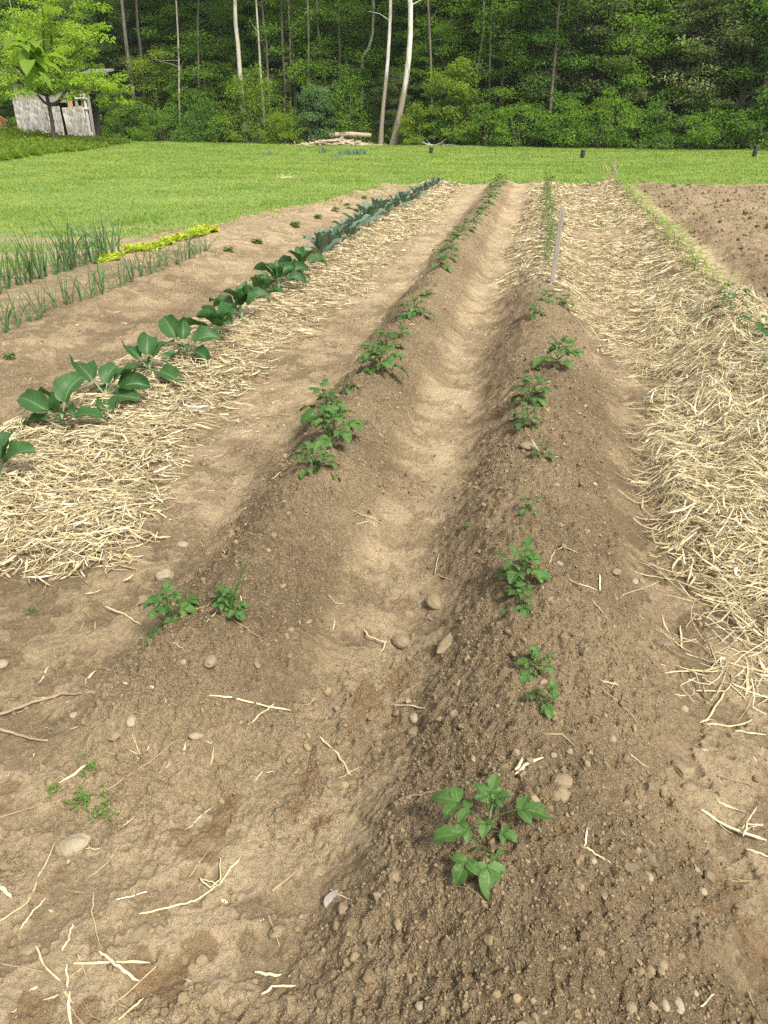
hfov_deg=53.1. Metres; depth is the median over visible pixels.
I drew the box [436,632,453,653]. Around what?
stone
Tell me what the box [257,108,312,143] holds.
shrub
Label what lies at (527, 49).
woodland tree
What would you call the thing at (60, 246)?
onion plant
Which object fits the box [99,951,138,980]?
straw
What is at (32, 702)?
stick
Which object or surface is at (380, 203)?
broccoli plant
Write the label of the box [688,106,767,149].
shrub
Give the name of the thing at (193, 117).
shrub
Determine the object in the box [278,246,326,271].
collard plant
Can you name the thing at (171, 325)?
collard plant
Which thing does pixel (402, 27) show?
woodland tree
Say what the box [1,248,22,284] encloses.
onion plant
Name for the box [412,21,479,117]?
woodland tree
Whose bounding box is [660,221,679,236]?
pepper seedling
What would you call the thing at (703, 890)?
stone
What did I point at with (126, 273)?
onion plant
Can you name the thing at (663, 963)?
stone
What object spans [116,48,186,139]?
tree
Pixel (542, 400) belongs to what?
potato plant
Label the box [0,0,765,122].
understory
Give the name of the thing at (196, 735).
stone
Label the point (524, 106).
shrub
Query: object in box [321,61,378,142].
sapling
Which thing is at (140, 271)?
onion plant
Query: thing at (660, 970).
stone
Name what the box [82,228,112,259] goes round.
onion plant
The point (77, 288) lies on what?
onion plant
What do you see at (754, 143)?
shrub
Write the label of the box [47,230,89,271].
onion plant
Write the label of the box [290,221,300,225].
weed
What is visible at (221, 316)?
collard plant
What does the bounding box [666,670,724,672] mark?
straw
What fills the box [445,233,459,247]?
potato plant
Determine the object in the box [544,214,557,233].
tomato seedling
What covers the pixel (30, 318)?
onion plant
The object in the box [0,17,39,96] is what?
woodland tree
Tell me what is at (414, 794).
straw
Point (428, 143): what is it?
dead branches
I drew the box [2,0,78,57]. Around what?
woodland tree
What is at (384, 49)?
woodland tree
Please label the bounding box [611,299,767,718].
straw pile
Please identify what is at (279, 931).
stone
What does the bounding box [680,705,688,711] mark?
stone
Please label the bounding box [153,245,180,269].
onion plant
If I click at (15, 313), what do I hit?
onion plant
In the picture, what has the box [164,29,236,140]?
tree
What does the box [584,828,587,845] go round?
straw
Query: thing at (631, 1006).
stone
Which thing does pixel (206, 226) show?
lettuce plant
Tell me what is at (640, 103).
woodland tree
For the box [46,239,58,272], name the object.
onion plant
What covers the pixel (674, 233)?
pepper seedling
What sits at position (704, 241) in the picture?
tilled clods
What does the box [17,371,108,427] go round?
collard plant
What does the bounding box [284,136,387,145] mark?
brush pile
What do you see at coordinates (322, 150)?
bulb clump
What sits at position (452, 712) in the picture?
stone
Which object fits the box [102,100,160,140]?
shrub
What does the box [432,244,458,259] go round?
potato plant
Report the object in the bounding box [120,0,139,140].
tall tree
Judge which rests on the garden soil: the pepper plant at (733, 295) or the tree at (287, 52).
the pepper plant at (733, 295)
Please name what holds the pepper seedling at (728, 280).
on the garden soil
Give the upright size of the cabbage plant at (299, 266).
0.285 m
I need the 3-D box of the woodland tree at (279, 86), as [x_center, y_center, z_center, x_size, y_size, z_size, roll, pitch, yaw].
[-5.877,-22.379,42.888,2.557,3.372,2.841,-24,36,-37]
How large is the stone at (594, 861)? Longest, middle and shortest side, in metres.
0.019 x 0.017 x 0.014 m
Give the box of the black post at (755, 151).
[752,146,758,156]
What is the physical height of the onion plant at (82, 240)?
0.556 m
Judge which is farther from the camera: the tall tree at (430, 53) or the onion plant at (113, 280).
the tall tree at (430, 53)
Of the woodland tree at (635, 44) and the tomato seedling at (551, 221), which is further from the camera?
the woodland tree at (635, 44)
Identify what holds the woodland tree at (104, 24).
on the hillside
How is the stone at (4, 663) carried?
on the garden soil
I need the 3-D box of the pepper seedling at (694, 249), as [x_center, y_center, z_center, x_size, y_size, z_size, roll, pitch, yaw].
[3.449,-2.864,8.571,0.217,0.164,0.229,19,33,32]
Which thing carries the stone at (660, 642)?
on the garden soil
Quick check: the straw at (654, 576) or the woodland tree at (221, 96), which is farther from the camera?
the woodland tree at (221, 96)
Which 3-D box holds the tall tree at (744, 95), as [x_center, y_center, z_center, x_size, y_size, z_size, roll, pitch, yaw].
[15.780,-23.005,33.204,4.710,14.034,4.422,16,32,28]
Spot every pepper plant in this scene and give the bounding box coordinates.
[711,283,754,316]
[731,311,767,350]
[754,352,767,363]
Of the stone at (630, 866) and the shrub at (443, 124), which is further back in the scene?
the shrub at (443, 124)
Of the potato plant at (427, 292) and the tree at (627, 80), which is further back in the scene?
the tree at (627, 80)
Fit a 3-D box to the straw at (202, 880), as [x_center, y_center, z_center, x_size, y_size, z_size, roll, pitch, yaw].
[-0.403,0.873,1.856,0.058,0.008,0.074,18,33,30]
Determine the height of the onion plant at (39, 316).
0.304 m
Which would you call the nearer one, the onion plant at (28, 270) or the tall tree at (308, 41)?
the onion plant at (28, 270)
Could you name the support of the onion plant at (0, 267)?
on the garden soil
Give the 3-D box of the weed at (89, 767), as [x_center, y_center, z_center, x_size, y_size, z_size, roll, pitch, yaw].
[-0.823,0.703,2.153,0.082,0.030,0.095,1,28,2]
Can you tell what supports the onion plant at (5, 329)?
on the garden soil
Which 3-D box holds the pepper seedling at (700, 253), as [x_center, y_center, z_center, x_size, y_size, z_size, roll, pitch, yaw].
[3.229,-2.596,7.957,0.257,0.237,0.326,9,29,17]
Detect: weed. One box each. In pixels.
[2,351,16,358]
[22,606,38,614]
[37,775,67,798]
[63,783,109,813]
[76,753,100,776]
[86,795,119,825]
[223,247,233,251]
[251,237,262,242]
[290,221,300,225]
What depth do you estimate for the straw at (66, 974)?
1.64 m
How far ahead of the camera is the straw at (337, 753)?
2.20 m
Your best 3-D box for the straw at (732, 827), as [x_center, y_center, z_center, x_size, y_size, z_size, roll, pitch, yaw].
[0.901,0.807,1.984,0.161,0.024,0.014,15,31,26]
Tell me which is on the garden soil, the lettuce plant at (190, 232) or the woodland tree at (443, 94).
the lettuce plant at (190, 232)
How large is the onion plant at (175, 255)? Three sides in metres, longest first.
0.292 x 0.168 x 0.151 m
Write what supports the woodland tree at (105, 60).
on the hillside
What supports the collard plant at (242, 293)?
on the garden soil
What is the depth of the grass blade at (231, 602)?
2.43 m
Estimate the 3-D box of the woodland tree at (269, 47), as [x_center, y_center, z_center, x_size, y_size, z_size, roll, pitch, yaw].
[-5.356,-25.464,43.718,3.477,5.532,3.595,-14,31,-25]
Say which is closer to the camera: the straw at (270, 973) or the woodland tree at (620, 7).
the straw at (270, 973)
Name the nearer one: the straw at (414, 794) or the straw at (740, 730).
the straw at (414, 794)
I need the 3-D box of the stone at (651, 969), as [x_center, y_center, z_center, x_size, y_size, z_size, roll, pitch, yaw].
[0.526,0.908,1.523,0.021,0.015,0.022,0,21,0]
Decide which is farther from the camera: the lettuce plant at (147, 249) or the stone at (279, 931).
the lettuce plant at (147, 249)
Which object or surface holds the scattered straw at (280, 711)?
on the garden soil
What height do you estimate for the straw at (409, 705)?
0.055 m
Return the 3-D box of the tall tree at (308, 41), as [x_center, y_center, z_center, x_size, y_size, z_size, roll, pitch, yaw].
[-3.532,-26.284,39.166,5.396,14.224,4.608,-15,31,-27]
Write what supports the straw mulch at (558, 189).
on the garden soil
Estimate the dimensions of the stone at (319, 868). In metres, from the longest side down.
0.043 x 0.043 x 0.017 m
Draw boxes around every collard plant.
[0,431,36,482]
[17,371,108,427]
[70,354,150,415]
[122,331,183,383]
[158,314,219,365]
[184,305,237,340]
[209,281,269,321]
[248,274,284,301]
[252,260,306,286]
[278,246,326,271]
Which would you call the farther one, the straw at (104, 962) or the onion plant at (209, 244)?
the onion plant at (209, 244)
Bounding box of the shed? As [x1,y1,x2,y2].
[3,68,113,137]
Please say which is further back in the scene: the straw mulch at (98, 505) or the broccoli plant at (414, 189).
the broccoli plant at (414, 189)
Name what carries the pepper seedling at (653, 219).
on the garden soil
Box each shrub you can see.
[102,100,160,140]
[125,103,193,141]
[167,98,232,142]
[205,115,240,142]
[212,62,296,143]
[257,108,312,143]
[396,100,437,144]
[422,56,492,144]
[422,116,452,144]
[448,101,524,146]
[483,97,557,146]
[523,89,602,147]
[561,86,655,148]
[619,96,684,149]
[655,105,738,149]
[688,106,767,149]
[730,102,767,150]
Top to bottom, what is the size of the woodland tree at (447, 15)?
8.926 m
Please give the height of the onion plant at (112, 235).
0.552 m
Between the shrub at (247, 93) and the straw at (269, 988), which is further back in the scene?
the shrub at (247, 93)
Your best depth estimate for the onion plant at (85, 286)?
6.98 m
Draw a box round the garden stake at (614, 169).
[603,161,620,179]
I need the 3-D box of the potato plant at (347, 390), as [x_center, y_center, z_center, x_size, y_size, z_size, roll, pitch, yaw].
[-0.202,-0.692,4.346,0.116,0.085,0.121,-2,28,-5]
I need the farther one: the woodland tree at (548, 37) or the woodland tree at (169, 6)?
the woodland tree at (169, 6)
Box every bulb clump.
[317,146,326,153]
[338,148,365,154]
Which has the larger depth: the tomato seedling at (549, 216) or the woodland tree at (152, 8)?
the woodland tree at (152, 8)
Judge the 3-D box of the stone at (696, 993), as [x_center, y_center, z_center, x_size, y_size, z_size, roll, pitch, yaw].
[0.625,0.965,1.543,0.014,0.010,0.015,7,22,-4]
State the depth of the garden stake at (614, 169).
19.15 m
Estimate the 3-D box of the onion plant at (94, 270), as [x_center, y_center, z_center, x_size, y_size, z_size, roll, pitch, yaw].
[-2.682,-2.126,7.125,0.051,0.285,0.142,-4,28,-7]
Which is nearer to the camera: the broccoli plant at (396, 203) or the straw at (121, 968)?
the straw at (121, 968)
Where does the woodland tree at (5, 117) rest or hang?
on the hillside
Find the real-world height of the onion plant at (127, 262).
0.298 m
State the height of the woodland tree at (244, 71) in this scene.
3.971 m
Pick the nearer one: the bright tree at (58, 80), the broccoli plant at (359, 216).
the broccoli plant at (359, 216)
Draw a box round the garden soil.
[0,179,767,1023]
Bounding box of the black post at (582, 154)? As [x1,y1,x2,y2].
[580,150,585,157]
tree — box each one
[0,0,134,138]
[0,1,19,68]
[0,6,17,115]
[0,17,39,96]
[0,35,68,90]
[0,81,17,128]
[0,89,14,128]
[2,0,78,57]
[11,74,23,129]
[29,0,111,91]
[31,0,130,107]
[50,0,124,76]
[72,0,154,97]
[73,5,121,57]
[85,41,139,118]
[102,0,175,111]
[102,87,133,138]
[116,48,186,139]
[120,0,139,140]
[124,0,200,90]
[128,0,228,62]
[131,0,216,111]
[134,76,171,129]
[135,0,147,136]
[150,0,230,92]
[159,0,186,140]
[161,78,205,140]
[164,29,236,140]
[185,0,213,139]
[185,43,236,120]
[197,71,237,116]
[199,0,283,70]
[206,36,261,122]
[207,0,282,86]
[223,0,300,86]
[227,66,283,140]
[230,0,254,142]
[244,0,346,132]
[249,0,270,136]
[254,0,272,140]
[257,76,297,140]
[259,8,312,107]
[264,0,338,87]
[277,0,295,142]
[284,0,398,137]
[288,0,291,113]
[288,2,365,110]
[297,0,383,90]
[299,86,338,132]
[300,0,319,128]
[316,0,325,85]
[327,0,385,60]
[339,63,380,132]
[340,0,460,90]
[347,27,402,115]
[360,0,374,131]
[368,0,391,143]
[370,66,413,135]
[375,0,475,81]
[377,0,443,77]
[388,43,449,122]
[389,0,420,144]
[398,2,474,73]
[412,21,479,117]
[420,82,453,136]
[427,0,446,143]
[440,0,516,95]
[444,0,547,141]
[446,0,497,142]
[456,2,523,54]
[457,0,565,130]
[468,86,498,134]
[477,0,594,92]
[484,0,508,140]
[495,0,594,117]
[499,0,512,117]
[508,0,621,145]
[508,27,602,147]
[519,0,592,146]
[523,0,650,123]
[546,0,666,143]
[550,3,614,93]
[581,10,707,145]
[611,5,700,125]
[613,0,675,104]
[620,0,724,142]
[630,0,742,93]
[652,0,751,147]
[652,0,767,146]
[660,0,737,133]
[697,0,767,141]
[706,0,763,145]
[710,0,767,147]
[712,0,767,141]
[732,0,758,147]
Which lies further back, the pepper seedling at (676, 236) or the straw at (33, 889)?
the pepper seedling at (676, 236)
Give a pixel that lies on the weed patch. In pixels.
(16, 143)
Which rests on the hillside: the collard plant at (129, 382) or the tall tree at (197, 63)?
the tall tree at (197, 63)
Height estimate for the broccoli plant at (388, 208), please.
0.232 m
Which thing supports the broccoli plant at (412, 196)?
on the garden soil
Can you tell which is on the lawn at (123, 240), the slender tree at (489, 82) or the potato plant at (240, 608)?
the slender tree at (489, 82)
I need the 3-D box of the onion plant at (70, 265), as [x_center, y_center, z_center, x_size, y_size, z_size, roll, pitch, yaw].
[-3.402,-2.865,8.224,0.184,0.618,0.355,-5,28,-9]
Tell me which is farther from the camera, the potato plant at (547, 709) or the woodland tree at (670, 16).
the woodland tree at (670, 16)
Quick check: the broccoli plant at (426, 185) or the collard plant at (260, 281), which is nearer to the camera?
the collard plant at (260, 281)
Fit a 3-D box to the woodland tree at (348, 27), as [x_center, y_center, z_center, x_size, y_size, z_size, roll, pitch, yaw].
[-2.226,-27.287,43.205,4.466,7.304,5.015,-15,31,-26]
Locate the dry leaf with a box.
[324,889,338,907]
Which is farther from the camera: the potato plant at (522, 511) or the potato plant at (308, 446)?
the potato plant at (308, 446)
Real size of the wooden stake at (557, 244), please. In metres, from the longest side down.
0.876 x 0.040 x 0.020 m
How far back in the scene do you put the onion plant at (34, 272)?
7.70 m
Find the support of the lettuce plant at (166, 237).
on the garden soil
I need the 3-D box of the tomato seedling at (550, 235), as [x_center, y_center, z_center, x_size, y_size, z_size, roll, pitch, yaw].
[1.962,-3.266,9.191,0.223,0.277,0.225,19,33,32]
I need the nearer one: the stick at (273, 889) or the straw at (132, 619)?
the stick at (273, 889)
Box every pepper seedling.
[645,211,666,229]
[654,213,670,225]
[660,217,676,230]
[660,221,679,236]
[664,227,693,244]
[666,224,690,241]
[676,236,696,250]
[683,248,708,269]
[687,246,702,258]
[690,250,707,265]
[694,261,712,277]
[703,264,730,281]
[714,271,742,289]
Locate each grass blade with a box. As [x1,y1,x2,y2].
[218,554,251,621]
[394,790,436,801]
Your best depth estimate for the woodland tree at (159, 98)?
45.26 m
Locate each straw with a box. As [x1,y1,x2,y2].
[0,199,767,1023]
[0,843,54,920]
[0,885,11,897]
[20,899,44,929]
[35,945,60,980]
[61,924,73,950]
[64,964,68,987]
[73,959,149,964]
[90,892,99,944]
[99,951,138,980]
[105,606,141,624]
[118,998,143,1019]
[139,856,240,913]
[199,857,221,887]
[209,695,290,710]
[248,704,273,723]
[255,970,280,976]
[261,984,295,993]
[320,736,350,775]
[364,629,385,641]
[393,704,424,708]
[434,557,453,580]
[514,757,522,769]
[515,757,543,774]
[547,546,577,565]
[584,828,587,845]
[586,847,610,862]
[598,685,644,729]
[599,574,600,590]
[620,581,658,598]
[635,571,672,580]
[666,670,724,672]
[679,625,682,648]
[701,809,766,840]
[703,719,751,726]
[704,684,730,724]
[734,729,765,734]
[741,806,756,828]
[743,823,762,836]
[746,848,767,856]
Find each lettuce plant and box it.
[100,252,110,257]
[109,256,120,260]
[119,243,143,251]
[135,246,152,251]
[137,242,160,250]
[144,242,165,248]
[158,235,175,244]
[164,235,183,241]
[175,233,189,239]
[183,229,198,235]
[193,226,213,231]
[196,229,209,235]
[201,224,217,230]
[203,224,220,231]
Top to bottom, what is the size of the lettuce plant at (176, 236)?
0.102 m
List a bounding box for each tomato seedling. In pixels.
[537,242,553,260]
[539,226,556,244]
[541,195,553,206]
[541,210,556,225]
[542,250,552,265]
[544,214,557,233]
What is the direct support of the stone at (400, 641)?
on the garden soil
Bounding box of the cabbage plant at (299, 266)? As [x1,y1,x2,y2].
[273,259,310,283]
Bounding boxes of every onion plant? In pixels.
[0,234,6,293]
[0,275,20,327]
[0,284,41,324]
[0,298,15,332]
[0,301,16,329]
[1,236,19,288]
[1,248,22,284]
[1,251,10,288]
[2,236,35,283]
[2,239,19,286]
[3,243,23,280]
[6,232,31,282]
[8,220,36,278]
[12,235,34,279]
[12,293,44,321]
[17,218,44,279]
[18,288,58,319]
[22,235,42,277]
[31,282,45,312]
[33,220,64,272]
[38,219,66,270]
[38,241,68,274]
[41,245,47,276]
[41,273,57,309]
[41,285,57,306]
[41,288,65,316]
[42,211,85,262]
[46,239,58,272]
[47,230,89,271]
[48,215,69,271]
[53,219,73,269]
[55,260,81,304]
[57,238,91,265]
[60,224,76,267]
[61,274,77,302]
[64,213,86,266]
[64,221,100,263]
[64,232,84,269]
[64,269,100,299]
[65,261,115,297]
[67,214,90,261]
[69,271,81,301]
[77,226,103,253]
[78,222,107,253]
[80,226,113,263]
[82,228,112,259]
[86,222,98,258]
[86,248,102,294]
[89,210,101,250]
[89,212,107,253]
[93,268,97,295]
[96,217,124,253]
[96,265,105,291]
[97,210,115,253]
[101,268,125,289]
[105,200,124,250]
[105,254,136,285]
[107,262,121,287]
[114,243,139,282]
[115,252,131,273]
[133,250,146,276]
[140,244,163,273]
[147,235,170,265]
[152,238,169,266]
[152,247,158,271]
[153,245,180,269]
[168,242,180,264]
[170,241,178,264]
[182,226,193,258]
[184,236,201,254]
[196,231,218,250]
[203,232,220,251]
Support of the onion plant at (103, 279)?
on the garden soil
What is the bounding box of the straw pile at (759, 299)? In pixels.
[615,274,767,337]
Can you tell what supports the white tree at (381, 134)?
on the lawn at (123, 240)
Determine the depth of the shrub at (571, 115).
35.32 m
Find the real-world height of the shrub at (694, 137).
1.975 m
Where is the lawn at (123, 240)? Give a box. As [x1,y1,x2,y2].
[0,140,767,270]
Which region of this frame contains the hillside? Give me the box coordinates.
[0,24,767,146]
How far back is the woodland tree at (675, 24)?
36.57 m
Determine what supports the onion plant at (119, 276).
on the garden soil
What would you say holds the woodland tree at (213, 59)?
on the hillside
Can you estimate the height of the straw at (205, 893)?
0.006 m
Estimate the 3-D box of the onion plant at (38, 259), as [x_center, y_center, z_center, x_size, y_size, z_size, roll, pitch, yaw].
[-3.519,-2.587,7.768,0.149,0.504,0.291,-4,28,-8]
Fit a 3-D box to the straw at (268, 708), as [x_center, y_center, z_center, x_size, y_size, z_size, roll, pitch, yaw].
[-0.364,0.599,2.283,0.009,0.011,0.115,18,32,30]
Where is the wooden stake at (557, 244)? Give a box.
[550,207,564,282]
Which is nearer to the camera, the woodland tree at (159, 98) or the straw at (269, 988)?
the straw at (269, 988)
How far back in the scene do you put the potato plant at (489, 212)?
11.81 m
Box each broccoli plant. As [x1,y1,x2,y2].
[299,230,347,256]
[303,225,338,250]
[319,224,358,248]
[331,218,364,241]
[342,210,380,231]
[346,202,384,226]
[362,197,393,213]
[382,199,395,212]
[385,194,411,206]
[397,190,410,201]
[402,190,420,200]
[404,186,426,195]
[415,185,430,191]
[419,182,430,190]
[423,180,436,186]
[429,178,442,184]
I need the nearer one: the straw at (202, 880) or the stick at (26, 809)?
the straw at (202, 880)
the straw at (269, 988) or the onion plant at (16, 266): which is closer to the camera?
the straw at (269, 988)
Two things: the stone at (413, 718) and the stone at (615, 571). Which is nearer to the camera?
the stone at (413, 718)
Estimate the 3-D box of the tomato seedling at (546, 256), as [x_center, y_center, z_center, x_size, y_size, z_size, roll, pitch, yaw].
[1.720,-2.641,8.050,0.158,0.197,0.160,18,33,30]
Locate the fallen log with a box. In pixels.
[329,132,371,137]
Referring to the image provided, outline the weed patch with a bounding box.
[0,127,130,160]
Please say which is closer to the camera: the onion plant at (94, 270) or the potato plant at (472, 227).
the onion plant at (94, 270)
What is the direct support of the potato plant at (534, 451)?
on the garden soil
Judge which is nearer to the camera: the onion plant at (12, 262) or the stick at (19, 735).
the stick at (19, 735)
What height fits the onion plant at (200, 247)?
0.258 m
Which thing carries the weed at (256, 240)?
on the garden soil
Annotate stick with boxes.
[0,691,93,715]
[0,727,48,741]
[0,802,55,817]
[107,739,178,790]
[271,870,295,892]
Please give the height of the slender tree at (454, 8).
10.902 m
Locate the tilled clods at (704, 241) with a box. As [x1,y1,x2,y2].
[637,184,767,298]
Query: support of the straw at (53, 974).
on the garden soil
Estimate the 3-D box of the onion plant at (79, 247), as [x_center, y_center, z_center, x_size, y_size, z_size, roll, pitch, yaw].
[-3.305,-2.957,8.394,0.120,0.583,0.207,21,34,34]
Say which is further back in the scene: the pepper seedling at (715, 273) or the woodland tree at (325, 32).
the woodland tree at (325, 32)
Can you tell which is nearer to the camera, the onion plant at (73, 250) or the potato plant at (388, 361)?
the potato plant at (388, 361)
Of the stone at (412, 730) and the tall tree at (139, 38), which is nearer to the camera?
the stone at (412, 730)
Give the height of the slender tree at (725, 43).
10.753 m
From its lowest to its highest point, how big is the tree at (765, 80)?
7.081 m
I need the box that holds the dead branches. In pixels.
[416,137,450,145]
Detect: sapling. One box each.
[292,83,348,142]
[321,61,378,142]
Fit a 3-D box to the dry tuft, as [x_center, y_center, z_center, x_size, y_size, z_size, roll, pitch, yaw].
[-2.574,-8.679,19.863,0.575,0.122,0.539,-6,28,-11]
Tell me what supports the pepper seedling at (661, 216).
on the garden soil
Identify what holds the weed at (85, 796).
on the garden soil
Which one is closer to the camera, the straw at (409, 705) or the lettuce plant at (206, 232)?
the straw at (409, 705)
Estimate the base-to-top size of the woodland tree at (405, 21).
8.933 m
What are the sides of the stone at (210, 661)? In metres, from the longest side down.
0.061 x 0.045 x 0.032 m
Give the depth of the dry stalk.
2.43 m
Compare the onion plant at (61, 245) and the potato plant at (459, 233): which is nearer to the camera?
the onion plant at (61, 245)
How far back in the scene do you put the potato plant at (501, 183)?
17.24 m
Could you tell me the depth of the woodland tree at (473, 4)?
40.01 m
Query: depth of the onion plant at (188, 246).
8.88 m
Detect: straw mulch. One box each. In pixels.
[0,304,329,593]
[217,179,464,320]
[493,178,767,334]
[572,300,767,378]
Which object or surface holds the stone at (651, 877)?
on the garden soil
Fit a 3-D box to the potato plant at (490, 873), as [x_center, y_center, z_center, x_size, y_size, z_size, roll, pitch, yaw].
[0.200,0.679,1.666,0.233,0.159,0.229,24,36,38]
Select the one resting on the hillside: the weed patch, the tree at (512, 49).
the tree at (512, 49)
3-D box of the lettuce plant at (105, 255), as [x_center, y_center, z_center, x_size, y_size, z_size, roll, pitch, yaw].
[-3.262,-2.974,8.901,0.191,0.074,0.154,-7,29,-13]
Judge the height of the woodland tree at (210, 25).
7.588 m
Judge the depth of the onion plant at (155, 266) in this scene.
8.21 m
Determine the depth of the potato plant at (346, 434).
3.67 m
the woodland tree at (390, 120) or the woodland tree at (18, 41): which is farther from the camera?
the woodland tree at (18, 41)
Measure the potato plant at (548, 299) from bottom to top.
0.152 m
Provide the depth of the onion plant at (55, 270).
8.00 m
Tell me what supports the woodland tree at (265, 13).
on the hillside
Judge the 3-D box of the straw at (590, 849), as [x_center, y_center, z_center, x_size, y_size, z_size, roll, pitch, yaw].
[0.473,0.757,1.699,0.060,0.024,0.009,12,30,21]
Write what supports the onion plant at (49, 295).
on the garden soil
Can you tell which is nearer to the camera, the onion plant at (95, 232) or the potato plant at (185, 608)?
the potato plant at (185, 608)
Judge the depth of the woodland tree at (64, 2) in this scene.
45.16 m
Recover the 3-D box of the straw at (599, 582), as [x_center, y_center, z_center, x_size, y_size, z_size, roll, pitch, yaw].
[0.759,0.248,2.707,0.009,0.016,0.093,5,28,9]
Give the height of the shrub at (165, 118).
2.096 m
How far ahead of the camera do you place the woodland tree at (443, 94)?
39.31 m
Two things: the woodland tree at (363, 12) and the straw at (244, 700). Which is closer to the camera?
the straw at (244, 700)
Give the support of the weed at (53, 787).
on the garden soil
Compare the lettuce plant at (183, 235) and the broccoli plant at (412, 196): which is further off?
the broccoli plant at (412, 196)
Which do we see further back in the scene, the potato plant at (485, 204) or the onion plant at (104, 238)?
the potato plant at (485, 204)
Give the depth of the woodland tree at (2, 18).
46.91 m
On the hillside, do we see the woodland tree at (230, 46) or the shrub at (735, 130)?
the woodland tree at (230, 46)
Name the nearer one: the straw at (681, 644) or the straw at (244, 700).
the straw at (244, 700)
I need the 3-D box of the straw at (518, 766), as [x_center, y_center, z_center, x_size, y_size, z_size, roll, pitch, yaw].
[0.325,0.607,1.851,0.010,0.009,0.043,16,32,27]
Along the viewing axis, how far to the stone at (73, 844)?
1.93 m
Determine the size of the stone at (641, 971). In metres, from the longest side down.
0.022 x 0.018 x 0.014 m
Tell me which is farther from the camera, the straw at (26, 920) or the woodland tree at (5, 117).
the woodland tree at (5, 117)
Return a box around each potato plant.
[138,580,199,644]
[211,585,247,620]
[290,441,340,481]
[300,378,345,424]
[301,404,367,449]
[338,382,355,393]
[355,342,408,377]
[367,329,404,349]
[391,322,411,338]
[397,295,434,320]
[417,289,434,298]
[429,252,452,270]
[430,773,549,899]
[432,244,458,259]
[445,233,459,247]
[450,225,468,238]
[462,218,476,230]
[473,212,483,222]
[475,204,491,213]
[478,200,493,209]
[480,193,496,203]
[482,188,497,197]
[484,186,500,194]
[488,174,505,186]
[491,537,550,583]
[500,580,534,617]
[506,400,542,431]
[509,374,552,405]
[515,645,554,683]
[517,496,540,516]
[523,679,559,718]
[524,302,545,319]
[529,439,554,459]
[532,336,584,369]
[535,288,560,304]
[554,294,575,307]
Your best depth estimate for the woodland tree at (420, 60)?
40.02 m
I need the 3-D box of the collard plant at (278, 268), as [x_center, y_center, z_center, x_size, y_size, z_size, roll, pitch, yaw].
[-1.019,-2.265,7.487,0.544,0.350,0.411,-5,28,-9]
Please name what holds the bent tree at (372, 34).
on the lawn at (123, 240)
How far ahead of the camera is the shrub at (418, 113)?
37.59 m
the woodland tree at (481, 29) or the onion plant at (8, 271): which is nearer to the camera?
the onion plant at (8, 271)
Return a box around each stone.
[0,659,8,668]
[19,942,41,954]
[53,832,91,856]
[69,712,76,717]
[106,729,119,740]
[125,715,136,727]
[129,922,153,942]
[155,569,174,580]
[175,541,188,547]
[188,732,202,739]
[199,459,212,465]
[203,654,216,667]
[268,924,285,938]
[311,863,324,877]
[337,901,348,914]
[392,633,410,648]
[407,726,417,735]
[408,713,417,723]
[415,1001,423,1010]
[425,593,440,609]
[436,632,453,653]
[449,709,457,717]
[518,441,534,450]
[551,773,572,788]
[554,785,569,802]
[588,857,596,864]
[611,568,621,574]
[620,402,633,406]
[623,861,638,872]
[624,1000,637,1013]
[637,967,645,975]
[641,847,659,867]
[644,781,655,793]
[646,965,655,974]
[647,873,653,881]
[654,639,674,647]
[656,966,665,975]
[658,959,668,970]
[661,999,669,1012]
[670,760,694,779]
[674,995,684,1013]
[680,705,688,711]
[680,782,696,791]
[693,989,698,996]
[698,886,706,895]
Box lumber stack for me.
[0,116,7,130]
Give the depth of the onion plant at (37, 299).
6.46 m
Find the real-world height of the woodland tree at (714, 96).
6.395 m
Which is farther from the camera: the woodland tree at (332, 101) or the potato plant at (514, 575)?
the woodland tree at (332, 101)
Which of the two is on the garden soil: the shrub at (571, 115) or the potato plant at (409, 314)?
the potato plant at (409, 314)
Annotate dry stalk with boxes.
[215,609,260,637]
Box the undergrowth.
[0,26,767,148]
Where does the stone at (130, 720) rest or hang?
on the garden soil
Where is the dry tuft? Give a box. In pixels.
[273,173,295,178]
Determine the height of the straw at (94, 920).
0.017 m
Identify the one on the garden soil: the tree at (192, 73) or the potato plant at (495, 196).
the potato plant at (495, 196)
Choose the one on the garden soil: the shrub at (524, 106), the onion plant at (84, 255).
the onion plant at (84, 255)
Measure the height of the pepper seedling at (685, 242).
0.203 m
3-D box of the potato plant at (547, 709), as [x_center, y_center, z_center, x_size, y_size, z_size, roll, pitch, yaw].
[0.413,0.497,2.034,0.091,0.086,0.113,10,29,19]
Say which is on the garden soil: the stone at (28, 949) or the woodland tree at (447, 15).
the stone at (28, 949)
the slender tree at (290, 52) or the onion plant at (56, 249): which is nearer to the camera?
the onion plant at (56, 249)
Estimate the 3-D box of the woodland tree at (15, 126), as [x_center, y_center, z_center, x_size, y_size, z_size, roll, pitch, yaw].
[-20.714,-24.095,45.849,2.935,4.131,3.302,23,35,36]
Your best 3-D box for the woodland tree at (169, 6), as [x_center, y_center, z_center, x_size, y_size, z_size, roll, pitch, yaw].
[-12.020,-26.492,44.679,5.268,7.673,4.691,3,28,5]
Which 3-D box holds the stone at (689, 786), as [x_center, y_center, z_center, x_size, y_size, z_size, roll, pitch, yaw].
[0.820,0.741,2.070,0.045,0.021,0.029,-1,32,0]

